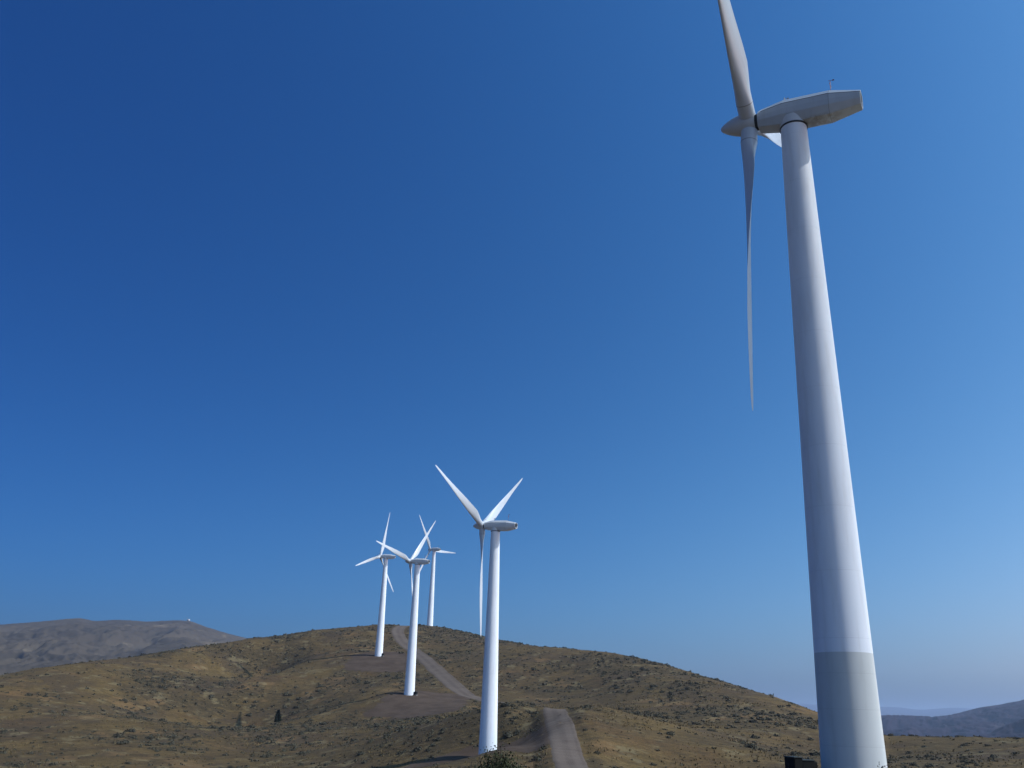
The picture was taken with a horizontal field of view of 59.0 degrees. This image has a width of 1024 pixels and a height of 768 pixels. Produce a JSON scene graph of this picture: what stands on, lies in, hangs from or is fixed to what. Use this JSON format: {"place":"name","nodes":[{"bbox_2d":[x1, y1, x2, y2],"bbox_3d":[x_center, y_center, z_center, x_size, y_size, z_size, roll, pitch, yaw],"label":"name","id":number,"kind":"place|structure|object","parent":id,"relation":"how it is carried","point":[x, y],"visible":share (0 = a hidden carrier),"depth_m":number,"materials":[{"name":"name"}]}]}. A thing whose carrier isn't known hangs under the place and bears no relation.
{"place":"outdoors","nodes":[
{"label":"outdoors","id":0,"kind":"place"},
{"bbox_2d":[0,618,245,674],"bbox_3d":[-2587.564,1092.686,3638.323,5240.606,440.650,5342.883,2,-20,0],"label":"hills","id":1,"kind":"structure","parent":0,"point":[28,646],"depth_m":2987.92,"materials":[{"name":"grey"}]},
{"bbox_2d":[391,626,587,767],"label":"road","id":2,"kind":"structure","parent":0,"point":[566,751],"depth_m":260.34,"materials":[{"name":"gravel"}]},
{"bbox_2d":[0,624,1023,767],"bbox_3d":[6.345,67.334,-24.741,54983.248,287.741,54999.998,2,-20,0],"label":"ground","id":3,"kind":"structure","parent":0,"point":[72,685],"depth_m":405.67,"materials":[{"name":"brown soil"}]},
{"bbox_2d":[274,710,281,722],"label":"conifer tree","id":4,"kind":"object","parent":3,"relation":"on","point":[277,716],"visible":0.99,"depth_m":474.73,"materials":[{"name":"green plant"}]},
{"bbox_2d":[343,651,417,672],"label":"gravel pad","id":5,"kind":"object","parent":3,"relation":"on","point":[388,661],"visible":0.91,"depth_m":590.76,"materials":[{"name":"gravel"}]},
{"bbox_2d":[356,514,395,656],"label":"wind turbine","id":6,"kind":"object","parent":5,"relation":"on","point":[380,631],"visible":0.99,"depth_m":625.26,"materials":[{"name":"grey metal"}]},
{"bbox_2d":[363,691,469,718],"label":"gravel pad","id":7,"kind":"object","parent":3,"relation":"on","point":[400,705],"visible":0.94,"depth_m":435.68,"materials":[{"name":"gravel"}]},
{"bbox_2d":[377,521,435,694],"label":"wind turbine","id":8,"kind":"object","parent":7,"relation":"on","point":[409,688],"visible":0.99,"depth_m":469.49,"materials":[{"name":"grey metal"}]},
{"bbox_2d":[403,723,565,767],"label":"gravel pad","id":9,"kind":"object","parent":3,"relation":"on","point":[533,741],"visible":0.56,"depth_m":257.70,"materials":[{"name":"gravel"}]},
{"bbox_2d":[435,465,522,754],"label":"wind turbine","id":10,"kind":"object","parent":9,"relation":"on","point":[488,723],"visible":0.99,"depth_m":269.22,"materials":[{"name":"grey metal"}]},
{"bbox_2d":[468,740,529,767],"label":"bush","id":11,"kind":"object","parent":3,"relation":"on","point":[503,762],"visible":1,"depth_m":47.90,"materials":[{"name":"green plant"}]},
{"bbox_2d":[501,731,512,736],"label":"sagebrush shrub","id":12,"kind":"object","parent":3,"relation":"on","point":[507,734],"visible":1,"depth_m":269.63,"materials":[{"name":"green plant"}]},
{"bbox_2d":[0,624,1018,767],"bbox_3d":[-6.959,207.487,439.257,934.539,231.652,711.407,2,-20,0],"label":"sagebrush cover","id":13,"kind":"object","parent":3,"relation":"on","point":[221,728],"visible":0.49,"depth_m":438.68,"materials":[{"name":"green plant"}]},
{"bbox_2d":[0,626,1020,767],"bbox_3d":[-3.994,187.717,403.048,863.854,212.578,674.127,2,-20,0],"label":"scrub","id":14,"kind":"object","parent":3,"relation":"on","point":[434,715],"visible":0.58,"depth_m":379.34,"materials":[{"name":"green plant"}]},
{"bbox_2d":[531,754,543,760],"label":"sagebrush shrub","id":15,"kind":"object","parent":3,"relation":"on","point":[533,756],"visible":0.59,"depth_m":204.33,"materials":[{"name":"green plant"}]},
{"bbox_2d":[532,753,543,767],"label":"bush","id":16,"kind":"object","parent":3,"relation":"on","point":[535,765],"visible":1,"depth_m":46.17,"materials":[{"name":"green plant"}]},
{"bbox_2d":[666,731,674,735],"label":"sagebrush shrub","id":17,"kind":"object","parent":3,"relation":"on","point":[670,733],"visible":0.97,"depth_m":252.24,"materials":[{"name":"green plant"}]},
{"bbox_2d":[743,743,759,748],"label":"sagebrush shrub","id":18,"kind":"object","parent":3,"relation":"on","point":[749,745],"visible":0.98,"depth_m":248.88,"materials":[{"name":"green plant"}]},
{"bbox_2d":[749,734,761,738],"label":"sagebrush shrub","id":19,"kind":"object","parent":3,"relation":"on","point":[753,736],"visible":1,"depth_m":291.96,"materials":[{"name":"green plant"}]},
{"bbox_2d":[788,749,799,755],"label":"sagebrush shrub","id":20,"kind":"object","parent":3,"relation":"on","point":[794,753],"visible":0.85,"depth_m":240.46,"materials":[{"name":"green plant"}]},
{"bbox_2d":[806,750,819,755],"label":"sagebrush shrub","id":21,"kind":"object","parent":3,"relation":"on","point":[815,753],"visible":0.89,"depth_m":246.49,"materials":[{"name":"green plant"}]},
{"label":"gravel pad","id":22,"kind":"structure","parent":3,"relation":"on","visible":0},
{"bbox_2d":[419,515,453,625],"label":"wind turbine","id":23,"kind":"object","parent":22,"relation":"on","point":[431,602],"visible":0.94,"depth_m":792.85,"materials":[{"name":"grey metal"}]},
{"bbox_2d":[0,0,1023,709],"label":"sky","id":24,"kind":"structure","parent":0,"point":[269,268],"materials":[{"name":"blue"}]},
{"bbox_2d":[798,704,971,716],"bbox_3d":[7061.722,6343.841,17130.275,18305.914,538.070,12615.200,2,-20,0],"label":"mountains","id":25,"kind":"structure","parent":0,"point":[914,712],"depth_m":17242.68,"materials":[{"name":"blue"}]},
{"bbox_2d":[881,700,1023,736],"bbox_3d":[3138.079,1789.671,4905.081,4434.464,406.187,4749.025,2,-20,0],"label":"hills","id":26,"kind":"structure","parent":0,"point":[986,720],"depth_m":4243.48,"materials":[{"name":"blue"}]},
{"bbox_2d":[977,719,1023,737],"bbox_3d":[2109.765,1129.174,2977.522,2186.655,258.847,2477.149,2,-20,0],"label":"hills","id":27,"kind":"structure","parent":0,"point":[1015,729],"depth_m":2882.56,"materials":[{"name":"blue"}]},
{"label":"gravel pad","id":28,"kind":"structure","parent":0,"visible":0},
{"bbox_2d":[783,756,817,767],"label":"transformer box","id":29,"kind":"object","parent":28,"relation":"on","point":[794,762],"visible":1,"depth_m":74.04,"materials":[{"name":"green metal"}]},
{"bbox_2d":[718,0,886,767],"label":"wind turbine","id":30,"kind":"object","parent":28,"relation":"on","point":[850,723],"visible":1,"depth_m":84.57,"materials":[{"name":"white paint"}]}
]}

